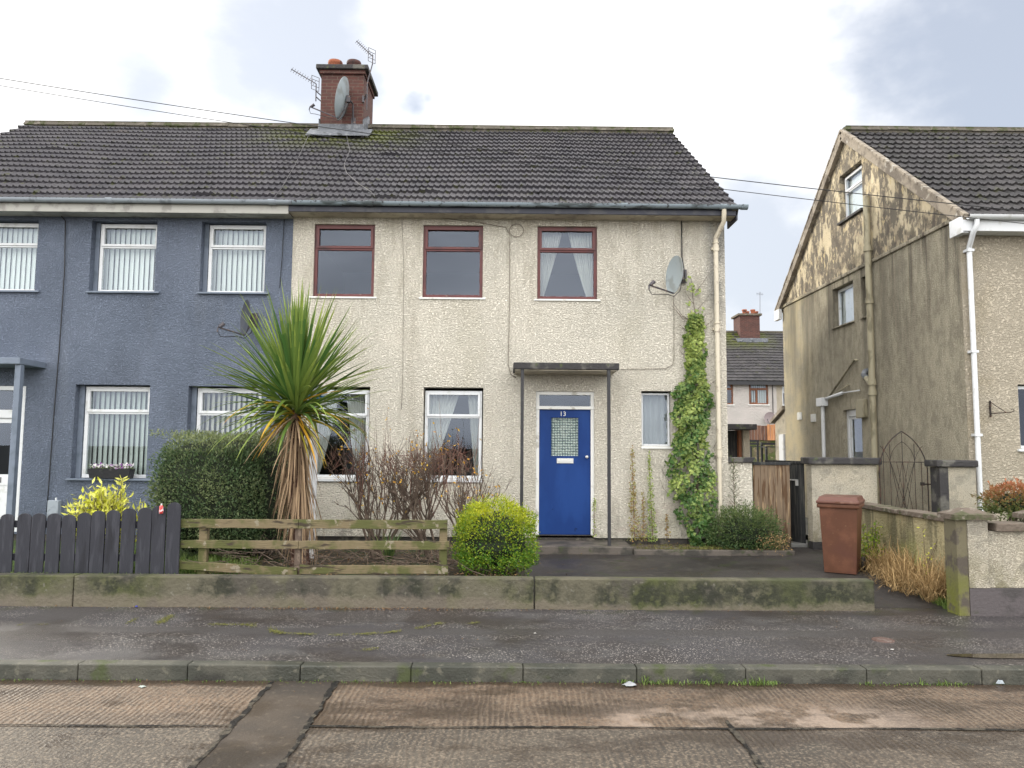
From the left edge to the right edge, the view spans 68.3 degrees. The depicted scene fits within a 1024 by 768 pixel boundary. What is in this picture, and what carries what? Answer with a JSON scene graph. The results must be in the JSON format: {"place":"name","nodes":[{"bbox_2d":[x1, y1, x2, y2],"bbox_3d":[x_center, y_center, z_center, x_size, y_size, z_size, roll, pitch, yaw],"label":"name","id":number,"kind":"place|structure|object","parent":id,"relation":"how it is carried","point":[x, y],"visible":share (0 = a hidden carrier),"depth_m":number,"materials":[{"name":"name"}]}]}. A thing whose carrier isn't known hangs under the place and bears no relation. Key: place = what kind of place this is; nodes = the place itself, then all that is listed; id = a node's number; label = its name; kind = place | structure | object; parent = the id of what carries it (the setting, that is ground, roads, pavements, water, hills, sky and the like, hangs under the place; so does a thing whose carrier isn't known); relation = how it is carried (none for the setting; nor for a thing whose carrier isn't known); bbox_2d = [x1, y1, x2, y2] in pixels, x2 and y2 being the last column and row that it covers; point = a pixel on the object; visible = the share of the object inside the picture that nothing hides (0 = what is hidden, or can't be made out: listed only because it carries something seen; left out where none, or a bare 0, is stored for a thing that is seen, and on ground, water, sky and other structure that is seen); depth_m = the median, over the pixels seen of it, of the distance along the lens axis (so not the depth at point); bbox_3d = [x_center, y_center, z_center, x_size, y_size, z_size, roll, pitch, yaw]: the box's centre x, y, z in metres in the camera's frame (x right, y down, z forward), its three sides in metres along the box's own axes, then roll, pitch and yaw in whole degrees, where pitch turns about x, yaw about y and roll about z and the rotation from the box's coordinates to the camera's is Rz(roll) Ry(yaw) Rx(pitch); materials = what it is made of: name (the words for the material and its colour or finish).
{"place":"outdoors","nodes":[
{"label":"outdoors","id":0,"kind":"place"},
{"bbox_2d":[12,540,258,573],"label":"lawn","id":1,"kind":"structure","parent":0,"point":[187,554],"depth_m":10.26,"materials":[{"name":"plant"}]},
{"bbox_2d":[0,502,180,573],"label":"picket fence","id":2,"kind":"object","parent":1,"relation":"on","point":[91,537],"visible":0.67,"depth_m":8.31,"materials":[{"name":"grey wood"}]},
{"bbox_2d":[62,476,146,566],"bbox_3d":[-4.760,1.602,8.836,0.905,1.089,0.813,-1,-5,13],"label":"shrub","id":3,"kind":"object","parent":1,"relation":"on","point":[100,502],"visible":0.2,"depth_m":8.81,"materials":[{"name":"yellow plant"}]},
{"bbox_2d":[0,120,343,549],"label":"house","id":4,"kind":"structure","parent":1,"relation":"on","point":[185,190],"depth_m":12.12,"materials":[{"name":"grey paint"}]},
{"bbox_2d":[0,418,11,517],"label":"door","id":5,"kind":"structure","parent":4,"relation":"in","point":[3,477],"depth_m":11.89,"materials":[{"name":"white plastic"}]},
{"bbox_2d":[0,227,37,288],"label":"vertical blind","id":6,"kind":"object","parent":4,"relation":"attached to","point":[18,232],"visible":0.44,"depth_m":12.42,"materials":[{"name":"fabric"}]},
{"bbox_2d":[0,223,39,292],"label":"window","id":7,"kind":"structure","parent":4,"relation":"in","point":[23,225],"depth_m":12.29,"materials":[{"name":"white plastic"}]},
{"bbox_2d":[46,216,65,511],"bbox_3d":[-7.240,-0.357,11.992,0.117,4.728,0.018,0,-5,2],"label":"wall cable","id":8,"kind":"object","parent":4,"relation":"attached to","point":[58,361],"depth_m":11.99,"materials":[{"name":"black"}]},
{"bbox_2d":[65,386,153,480],"bbox_3d":[-6.302,0.780,12.008,1.364,1.490,0.260,0,-5,0],"label":"window","id":9,"kind":"structure","parent":4,"relation":"in","point":[89,389],"depth_m":12.10,"materials":[{"name":"white plastic"}]},
{"bbox_2d":[88,462,134,477],"bbox_3d":[-6.278,1.349,11.843,0.680,0.252,0.238,0,-5,0],"label":"window box","id":10,"kind":"object","parent":4,"relation":"on","point":[108,471],"visible":1,"depth_m":11.77,"materials":[{"name":"black paint"}]},
{"bbox_2d":[87,391,148,474],"bbox_3d":[-6.305,0.761,12.200,1.077,1.400,0.049,0,-5,0],"label":"vertical blind","id":11,"kind":"object","parent":4,"relation":"attached to","point":[121,430],"visible":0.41,"depth_m":12.20,"materials":[{"name":"fabric"}]},
{"bbox_2d":[85,224,159,293],"bbox_3d":[-6.231,-2.030,12.236,1.164,1.170,0.240,0,-5,0],"label":"window","id":12,"kind":"structure","parent":4,"relation":"in","point":[103,245],"depth_m":12.30,"materials":[{"name":"white plastic"}]},
{"bbox_2d":[103,228,155,289],"bbox_3d":[-6.238,-2.058,12.439,0.951,1.060,0.044,0,-5,0],"label":"vertical blind","id":13,"kind":"object","parent":4,"relation":"attached to","point":[135,270],"visible":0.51,"depth_m":12.43,"materials":[{"name":"fabric"}]},
{"bbox_2d":[196,388,261,439],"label":"window","id":14,"kind":"structure","parent":4,"relation":"in","point":[201,391],"depth_m":12.12,"materials":[{"name":"white plastic"}]},
{"bbox_2d":[201,393,259,440],"bbox_3d":[-4.529,0.775,12.213,1.050,1.400,0.065,0,-5,0],"label":"vertical blind","id":15,"kind":"object","parent":4,"relation":"attached to","point":[223,409],"visible":0.25,"depth_m":12.23,"materials":[{"name":"fabric"}]},
{"bbox_2d":[197,225,269,294],"bbox_3d":[-4.466,-2.016,12.248,1.154,1.170,0.240,0,-5,0],"label":"window","id":16,"kind":"structure","parent":4,"relation":"in","point":[212,247],"depth_m":12.31,"materials":[{"name":"white plastic"}]},
{"bbox_2d":[217,300,257,338],"bbox_3d":[-4.220,-0.992,11.754,0.490,0.613,0.654,0,-5,0],"label":"satellite dish","id":17,"kind":"object","parent":4,"relation":"attached to","point":[244,325],"visible":0.86,"depth_m":11.71,"materials":[{"name":"grey"}]},
{"bbox_2d":[212,229,264,290],"bbox_3d":[-4.473,-2.044,12.451,0.940,1.060,0.047,0,-5,0],"label":"vertical blind","id":18,"kind":"object","parent":4,"relation":"attached to","point":[240,268],"visible":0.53,"depth_m":12.45,"materials":[{"name":"fabric"}]},
{"bbox_2d":[142,429,290,556],"bbox_3d":[-3.871,1.440,10.277,1.971,1.681,1.870,0,-5,0],"label":"hedge","id":19,"kind":"object","parent":1,"relation":"on","point":[220,480],"visible":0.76,"depth_m":9.63,"materials":[{"name":"green plant"}]},
{"bbox_2d":[208,545,515,575],"bbox_3d":[-1.740,2.331,10.037,3.700,0.088,3.780,0,-5,0],"label":"garden bed","id":20,"kind":"object","parent":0,"point":[400,552],"visible":0.17,"depth_m":9.85,"materials":[{"name":"soil"}]},
{"bbox_2d":[192,281,392,566],"bbox_3d":[-2.702,0.471,9.424,2.544,3.704,2.439,0,-5,0],"label":"cordyline palm","id":21,"kind":"object","parent":20,"relation":"on","point":[299,375],"visible":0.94,"depth_m":9.24,"materials":[{"name":"green plant"}]},
{"bbox_2d":[179,519,448,575],"bbox_3d":[-2.189,1.851,8.412,2.984,0.692,0.110,0,-5,0],"label":"rail fence","id":22,"kind":"object","parent":20,"relation":"on","point":[203,544],"visible":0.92,"depth_m":8.37,"materials":[{"name":"brown wood"}]},
{"bbox_2d":[309,387,326,558],"bbox_3d":[-2.760,1.180,10.031,0.563,2.293,0.068,0,-5,0],"label":"sign board","id":23,"kind":"object","parent":20,"relation":"on","point":[314,483],"visible":0.1,"depth_m":10.03,"materials":[{"name":"white paint"}]},
{"bbox_2d":[322,407,450,559],"bbox_3d":[-1.713,1.334,10.196,1.722,2.056,1.621,0,-5,0],"label":"bare shrub","id":24,"kind":"object","parent":20,"relation":"on","point":[359,474],"visible":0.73,"depth_m":10.10,"materials":[{"name":"brown plant"}]},
{"bbox_2d":[373,529,404,564],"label":"garden plant","id":25,"kind":"object","parent":20,"relation":"on","point":[389,552],"visible":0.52,"depth_m":9.29,"materials":[{"name":"green plant"}]},
{"bbox_2d":[361,422,474,562],"bbox_3d":[-1.192,1.393,9.818,1.540,1.880,1.428,2,-5,-20],"label":"bare shrub","id":26,"kind":"object","parent":20,"relation":"on","point":[421,534],"visible":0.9,"depth_m":9.81,"materials":[{"name":"brown plant"}]},
{"bbox_2d":[420,406,512,564],"bbox_3d":[-0.562,1.251,9.586,0.785,2.125,0.977,-3,-6,35],"label":"bare shrub","id":27,"kind":"object","parent":20,"relation":"on","point":[460,500],"visible":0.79,"depth_m":9.50,"materials":[{"name":"brown plant"}]},
{"bbox_2d":[449,493,540,575],"bbox_3d":[-0.201,1.782,8.831,1.104,1.026,0.994,0,-5,0],"label":"shrub","id":28,"kind":"object","parent":20,"relation":"on","point":[497,539],"visible":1,"depth_m":8.59,"materials":[{"name":"green plant"}]},
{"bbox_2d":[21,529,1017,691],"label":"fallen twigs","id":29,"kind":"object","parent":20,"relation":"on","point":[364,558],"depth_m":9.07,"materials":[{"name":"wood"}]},
{"bbox_2d":[0,680,1023,767],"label":"road","id":30,"kind":"structure","parent":0,"point":[442,707],"depth_m":4.96,"materials":[{"name":"concrete"}]},
{"bbox_2d":[0,724,224,725],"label":"slab joint","id":31,"kind":"object","parent":30,"relation":"on","point":[108,725],"visible":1,"depth_m":4.87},
{"bbox_2d":[187,681,273,767],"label":"tar joint","id":32,"kind":"object","parent":30,"relation":"on","point":[223,734],"visible":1,"depth_m":4.88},
{"bbox_2d":[196,681,331,767],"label":"road infill","id":33,"kind":"object","parent":30,"relation":"on","point":[267,728],"visible":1,"depth_m":4.84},
{"bbox_2d":[276,681,339,767],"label":"tar joint","id":34,"kind":"object","parent":33,"relation":"on","point":[302,735],"visible":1,"depth_m":4.91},
{"bbox_2d":[2,675,972,686],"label":"kerb weeds","id":35,"kind":"object","parent":30,"relation":"on","point":[753,682],"visible":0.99,"depth_m":5.83,"materials":[{"name":"green plant"}]},
{"bbox_2d":[308,725,1023,729],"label":"slab joint","id":36,"kind":"object","parent":30,"relation":"on","point":[664,727],"visible":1,"depth_m":4.90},
{"bbox_2d":[725,720,763,767],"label":"tar joint","id":37,"kind":"object","parent":30,"relation":"on","point":[757,762],"visible":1,"depth_m":4.63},
{"bbox_2d":[0,606,1023,665],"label":"pavement","id":38,"kind":"structure","parent":0,"point":[929,636],"depth_m":6.85,"materials":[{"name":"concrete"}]},
{"bbox_2d":[19,614,479,650],"bbox_3d":[-2.497,2.264,6.941,4.325,0.007,1.188,0,-5,4],"label":"moss","id":39,"kind":"object","parent":38,"relation":"on","point":[170,616],"visible":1,"depth_m":7.11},
{"bbox_2d":[0,573,874,610],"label":"wall","id":40,"kind":"structure","parent":38,"relation":"on","point":[413,591],"depth_m":7.99,"materials":[{"name":"concrete"}]},
{"bbox_2d":[871,637,894,642],"bbox_3d":[3.341,2.305,6.797,0.200,0.019,0.200,0,-5,0],"label":"utility cover","id":41,"kind":"object","parent":38,"relation":"on","point":[883,639],"visible":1,"depth_m":6.78,"materials":[{"name":"metal"}]},
{"bbox_2d":[937,508,1023,615],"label":"garden wall","id":42,"kind":"structure","parent":38,"relation":"on","point":[984,560],"depth_m":7.86,"materials":[{"name":"grey paint"}]},
{"bbox_2d":[947,653,1023,657],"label":"puddle","id":43,"kind":"object","parent":38,"relation":"on","point":[1009,655],"visible":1,"depth_m":6.28,"materials":[{"name":"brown liquid"}]},
{"bbox_2d":[0,78,1023,211],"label":"overhead wire","id":44,"kind":"object","parent":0,"point":[525,154],"visible":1,"depth_m":11.23,"materials":[{"name":"black"}]},
{"bbox_2d":[0,85,1023,223],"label":"overhead wire","id":45,"kind":"object","parent":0,"point":[533,165],"visible":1,"depth_m":11.14,"materials":[{"name":"black"}]},
{"bbox_2d":[0,0,1023,330],"label":"sky","id":46,"kind":"structure","parent":0,"point":[764,91],"materials":[{"name":"white"}]},
{"bbox_2d":[524,547,942,607],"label":"driveway","id":47,"kind":"structure","parent":0,"point":[809,560],"depth_m":10.05,"materials":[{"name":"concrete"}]},
{"bbox_2d":[4,547,946,608],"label":"grass","id":48,"kind":"structure","parent":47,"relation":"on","point":[943,603],"depth_m":8.94,"materials":[{"name":"plant"}]},
{"bbox_2d":[284,58,748,554],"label":"house","id":49,"kind":"structure","parent":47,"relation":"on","point":[560,415],"depth_m":12.14,"materials":[{"name":"grey paint"}]},
{"bbox_2d":[290,68,320,101],"bbox_3d":[-4.436,-6.458,16.247,0.680,0.749,0.136,1,-5,-7],"label":"television aerial","id":50,"kind":"object","parent":49,"relation":"attached to","point":[311,80],"visible":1,"depth_m":16.27,"materials":[{"name":"metal"}]},
{"bbox_2d":[317,394,338,474],"bbox_3d":[-2.986,0.803,12.173,0.414,1.400,0.051,0,-5,0],"label":"net curtain","id":51,"kind":"object","parent":49,"relation":"hanging from","point":[324,431],"visible":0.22,"depth_m":12.17,"materials":[{"name":"white fabric"}]},
{"bbox_2d":[309,76,355,123],"bbox_3d":[-3.759,-6.000,16.093,0.842,0.955,0.734,-3,-6,32],"label":"satellite dish","id":52,"kind":"object","parent":49,"relation":"attached to","point":[342,98],"visible":1,"depth_m":15.93,"materials":[{"name":"grey paint"}]},
{"bbox_2d":[308,390,369,481],"bbox_3d":[-2.747,0.816,12.003,0.970,1.450,0.160,0,-5,0],"label":"window","id":53,"kind":"structure","parent":49,"relation":"in","point":[367,397],"depth_m":12.03,"materials":[{"name":"white plastic"}]},
{"bbox_2d":[309,225,376,298],"bbox_3d":[-2.711,-1.980,12.230,1.080,1.220,0.127,0,-5,0],"label":"window","id":54,"kind":"structure","parent":49,"relation":"in","point":[318,248],"depth_m":12.24,"materials":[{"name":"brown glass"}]},
{"bbox_2d":[347,394,365,472],"bbox_3d":[-2.491,0.807,12.177,0.396,1.400,0.051,0,-5,0],"label":"net curtain","id":55,"kind":"object","parent":49,"relation":"hanging from","point":[355,406],"visible":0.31,"depth_m":12.19,"materials":[{"name":"white fabric"}]},
{"bbox_2d":[355,41,375,109],"bbox_3d":[-3.186,-6.672,16.307,0.432,1.579,0.150,0,-5,5],"label":"television aerial","id":56,"kind":"object","parent":49,"relation":"attached to","point":[366,94],"visible":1,"depth_m":16.29,"materials":[{"name":"metal"}]},
{"bbox_2d":[428,395,458,461],"bbox_3d":[-1.110,0.819,12.186,0.528,1.400,0.052,0,-5,0],"label":"net curtain","id":57,"kind":"object","parent":49,"relation":"hanging from","point":[446,404],"visible":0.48,"depth_m":12.21,"materials":[{"name":"white fabric"}]},
{"bbox_2d":[419,226,485,299],"bbox_3d":[-0.957,-1.965,12.243,1.070,1.220,0.127,0,-5,0],"label":"window","id":58,"kind":"structure","parent":49,"relation":"in","point":[426,249],"depth_m":12.25,"materials":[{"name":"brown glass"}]},
{"bbox_2d":[425,391,481,482],"bbox_3d":[-0.937,0.831,12.016,0.950,1.450,0.160,0,-5,0],"label":"window","id":59,"kind":"structure","parent":49,"relation":"in","point":[427,393],"depth_m":12.05,"materials":[{"name":"white plastic"}]},
{"bbox_2d":[468,395,478,475],"bbox_3d":[-0.608,0.823,12.190,0.229,1.400,0.052,0,-5,0],"label":"net curtain","id":60,"kind":"object","parent":49,"relation":"hanging from","point":[473,409],"visible":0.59,"depth_m":12.20,"materials":[{"name":"white fabric"}]},
{"bbox_2d":[442,218,523,377],"bbox_3d":[-0.484,-1.395,12.142,1.336,2.596,0.012,0,-5,0],"label":"wall cable","id":61,"kind":"object","parent":49,"relation":"attached to","point":[509,271],"depth_m":12.20,"materials":[{"name":"grey"}]},
{"bbox_2d":[540,232,561,295],"bbox_3d":[0.642,-1.933,12.432,0.370,1.150,0.052,0,-5,0],"label":"net curtain","id":62,"kind":"object","parent":49,"relation":"hanging from","point":[550,240],"visible":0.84,"depth_m":12.45,"materials":[{"name":"white fabric"}]},
{"bbox_2d":[539,409,590,534],"bbox_3d":[0.838,1.391,11.987,0.816,1.971,0.100,0,-5,0],"label":"door","id":63,"kind":"structure","parent":49,"relation":"in","point":[564,435],"depth_m":11.99,"materials":[{"name":"blue paint"}]},
{"bbox_2d":[534,227,600,300],"bbox_3d":[0.893,-1.946,12.255,1.070,1.230,0.127,0,-5,0],"label":"window","id":64,"kind":"structure","parent":49,"relation":"in","point":[593,250],"depth_m":12.27,"materials":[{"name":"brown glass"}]},
{"bbox_2d":[568,232,592,296],"bbox_3d":[1.126,-1.929,12.435,0.422,1.150,0.052,0,-5,0],"label":"net curtain","id":65,"kind":"object","parent":49,"relation":"hanging from","point":[584,262],"visible":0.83,"depth_m":12.45,"materials":[{"name":"white fabric"}]},
{"bbox_2d":[627,445,642,541],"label":"climber stem","id":66,"kind":"object","parent":49,"relation":"attached to","point":[633,496],"visible":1,"depth_m":11.82,"materials":[{"name":"brown plant"}]},
{"bbox_2d":[638,492,647,540],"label":"climber stem","id":67,"kind":"object","parent":49,"relation":"attached to","point":[643,520],"visible":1,"depth_m":11.80,"materials":[{"name":"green plant"}]},
{"bbox_2d":[646,451,657,541],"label":"climber stem","id":68,"kind":"object","parent":49,"relation":"attached to","point":[648,500],"visible":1,"depth_m":11.81,"materials":[{"name":"green plant"}]},
{"bbox_2d":[643,395,666,443],"bbox_3d":[2.298,0.567,12.234,0.440,0.840,0.052,0,-5,0],"label":"net curtain","id":69,"kind":"object","parent":49,"relation":"hanging from","point":[654,419],"visible":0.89,"depth_m":12.23,"materials":[{"name":"grey fabric"}]},
{"bbox_2d":[641,393,672,448],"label":"window","id":70,"kind":"structure","parent":49,"relation":"in","point":[644,446],"depth_m":12.10,"materials":[{"name":"white plastic"}]},
{"bbox_2d":[648,255,686,296],"bbox_3d":[2.456,-1.661,11.897,0.528,0.648,0.764,-1,-5,17],"label":"satellite dish","id":71,"kind":"object","parent":49,"relation":"attached to","point":[675,278],"visible":1,"depth_m":11.77,"materials":[{"name":"grey paint"}]},
{"bbox_2d":[659,271,718,546],"bbox_3d":[2.809,0.358,11.799,0.963,4.491,0.429,0,-5,0],"label":"climbing ivy","id":72,"kind":"object","parent":49,"relation":"attached to","point":[685,441],"visible":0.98,"depth_m":11.80,"materials":[{"name":"green plant"}]},
{"bbox_2d":[629,544,794,555],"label":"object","id":73,"kind":"object","parent":47,"relation":"on","point":[691,552],"visible":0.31,"depth_m":11.08,"materials":[{"name":"concrete"}]},
{"bbox_2d":[631,544,786,549],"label":"bed weeds","id":74,"kind":"object","parent":73,"relation":"on","point":[690,548],"visible":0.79,"depth_m":11.29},
{"bbox_2d":[725,456,740,519],"bbox_3d":[3.440,1.760,11.670,0.315,1.309,0.223,0,-5,0],"label":"sapling","id":75,"kind":"object","parent":73,"relation":"on","point":[732,471],"visible":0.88,"depth_m":11.69,"materials":[{"name":"green plant"}]},
{"bbox_2d":[699,499,792,555],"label":"shrub","id":76,"kind":"object","parent":73,"relation":"on","point":[745,530],"visible":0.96,"depth_m":11.26,"materials":[{"name":"green plant"}]},
{"bbox_2d":[728,457,754,517],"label":"yard wall","id":77,"kind":"structure","parent":47,"relation":"on","point":[743,467],"depth_m":12.03,"materials":[{"name":"paint"}]},
{"bbox_2d":[752,462,790,546],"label":"wooden gate","id":78,"kind":"structure","parent":47,"relation":"on","point":[771,484],"depth_m":12.07,"materials":[{"name":"wood"}]},
{"bbox_2d":[800,457,881,549],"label":"yard wall","id":79,"kind":"structure","parent":47,"relation":"on","point":[844,475],"depth_m":11.85,"materials":[{"name":"paint"}]},
{"bbox_2d":[765,460,805,542],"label":"wooden gate","id":80,"kind":"structure","parent":79,"relation":"attached to","point":[797,505],"depth_m":12.26,"materials":[{"name":"grey"}]},
{"bbox_2d":[879,431,930,510],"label":"iron gate","id":81,"kind":"structure","parent":79,"relation":"attached to","point":[922,484],"depth_m":11.79,"materials":[{"name":"metal"}]},
{"bbox_2d":[816,494,865,574],"bbox_3d":[4.381,1.976,10.024,0.520,0.976,0.752,-2,-6,30],"label":"wheelie bin","id":82,"kind":"object","parent":47,"relation":"on","point":[841,520],"visible":0.95,"depth_m":9.77,"materials":[{"name":"brown plastic"}]},
{"bbox_2d":[861,521,887,562],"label":"weed","id":83,"kind":"object","parent":47,"relation":"on","point":[874,539],"visible":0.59,"depth_m":10.26,"materials":[{"name":"green plant"}]},
{"bbox_2d":[858,534,946,601],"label":"dry grass","id":84,"kind":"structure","parent":47,"relation":"on","point":[902,571],"depth_m":8.99,"materials":[{"name":"plant"}]},
{"bbox_2d":[861,502,987,578],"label":"garden wall","id":85,"kind":"structure","parent":47,"relation":"on","point":[902,524],"depth_m":9.76,"materials":[{"name":"concrete"}]},
{"bbox_2d":[750,440,760,491],"bbox_3d":[8.402,2.928,26.143,0.435,1.984,0.480,0,-5,0],"label":"garden bench","id":86,"kind":"object","parent":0,"point":[757,443],"visible":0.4,"depth_m":26.36,"materials":[{"name":"black paint"}]},
{"bbox_2d":[760,442,775,461],"bbox_3d":[8.315,2.809,24.145,0.544,1.882,0.480,0,-5,0],"label":"garden bench","id":87,"kind":"object","parent":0,"point":[766,450],"visible":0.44,"depth_m":24.37,"materials":[{"name":"black paint"}]},
{"bbox_2d":[753,514,807,534],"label":"back yard","id":88,"kind":"structure","parent":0,"point":[806,519],"depth_m":16.25,"materials":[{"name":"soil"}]},
{"bbox_2d":[728,424,756,456],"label":"outhouse","id":89,"kind":"structure","parent":88,"relation":"on","point":[738,440],"depth_m":23.96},
{"bbox_2d":[728,430,736,456],"bbox_3d":[6.552,2.634,24.141,1.490,2.305,0.050,0,-5,0],"label":"door","id":90,"kind":"structure","parent":89,"relation":"in","point":[732,434],"depth_m":24.18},
{"bbox_2d":[726,309,784,439],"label":"house","id":91,"kind":"structure","parent":88,"relation":"on","point":[754,355],"depth_m":43.13,"materials":[{"name":"paint"}]},
{"bbox_2d":[752,385,765,402],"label":"vertical blind","id":92,"kind":"object","parent":91,"relation":"attached to","point":[760,394],"visible":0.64,"depth_m":42.41,"materials":[{"name":"white"}]},
{"bbox_2d":[748,385,769,405],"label":"window","id":93,"kind":"structure","parent":91,"relation":"in","point":[756,398],"depth_m":42.26,"materials":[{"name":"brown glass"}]},
{"bbox_2d":[749,424,775,471],"bbox_3d":[11.102,3.172,33.138,5.501,2.812,0.400,0,-5,0],"label":"board fence","id":94,"kind":"object","parent":88,"relation":"on","point":[761,432],"visible":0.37,"depth_m":33.06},
{"bbox_2d":[770,406,785,459],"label":"outhouse","id":95,"kind":"structure","parent":88,"relation":"on","point":[778,419],"depth_m":19.81,"materials":[{"name":"paint"}]},
{"bbox_2d":[779,434,784,459],"bbox_3d":[7.036,2.310,19.636,0.048,2.000,0.310,0,-5,0],"label":"door","id":96,"kind":"structure","parent":95,"relation":"in","point":[781,436],"depth_m":19.63,"materials":[{"name":"white plastic"}]},
{"bbox_2d":[774,125,1023,520],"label":"house","id":97,"kind":"structure","parent":88,"relation":"on","point":[924,349],"depth_m":13.93,"materials":[{"name":"grey paint"}]},
{"bbox_2d":[831,284,854,329],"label":"window","id":98,"kind":"structure","parent":97,"relation":"in","point":[840,291],"depth_m":16.63,"materials":[{"name":"white plastic"}]},
{"bbox_2d":[842,288,853,323],"bbox_3d":[7.298,-1.700,16.207,0.020,0.761,0.880,0,-5,0],"label":"window pane","id":99,"kind":"structure","parent":97,"relation":"attached to","point":[848,306],"depth_m":16.37,"materials":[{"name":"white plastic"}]},
{"bbox_2d":[837,165,862,225],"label":"window","id":100,"kind":"structure","parent":97,"relation":"in","point":[859,183],"depth_m":16.11,"materials":[{"name":"white plastic"}]},
{"bbox_2d":[849,170,862,214],"bbox_3d":[7.320,-4.036,15.887,0.020,0.921,0.910,0,-5,0],"label":"window pane","id":101,"kind":"structure","parent":97,"relation":"attached to","point":[857,199],"depth_m":16.04,"materials":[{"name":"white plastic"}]},
{"bbox_2d":[850,416,861,456],"bbox_3d":[7.200,1.721,15.642,0.030,2.105,0.660,0,-5,0],"label":"side door","id":102,"kind":"structure","parent":97,"relation":"in","point":[851,418],"depth_m":15.97,"materials":[{"name":"white plastic"}]},
{"label":"garden ground","id":103,"kind":"structure","parent":0,"visible":0},
{"bbox_2d":[924,460,977,512],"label":"yard wall","id":104,"kind":"structure","parent":103,"relation":"on","point":[953,484],"depth_m":11.46,"materials":[{"name":"paint"}]},
{"bbox_2d":[970,476,1023,520],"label":"shrub","id":105,"kind":"object","parent":103,"relation":"on","point":[1011,502],"visible":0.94,"depth_m":10.10,"materials":[{"name":"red plant"}]},
{"label":"ground","id":106,"kind":"structure","parent":0,"visible":0},
{"bbox_2d":[0,660,1023,684],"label":"kerb","id":107,"kind":"structure","parent":106,"relation":"on","point":[192,670],"depth_m":5.87,"materials":[{"name":"concrete"}]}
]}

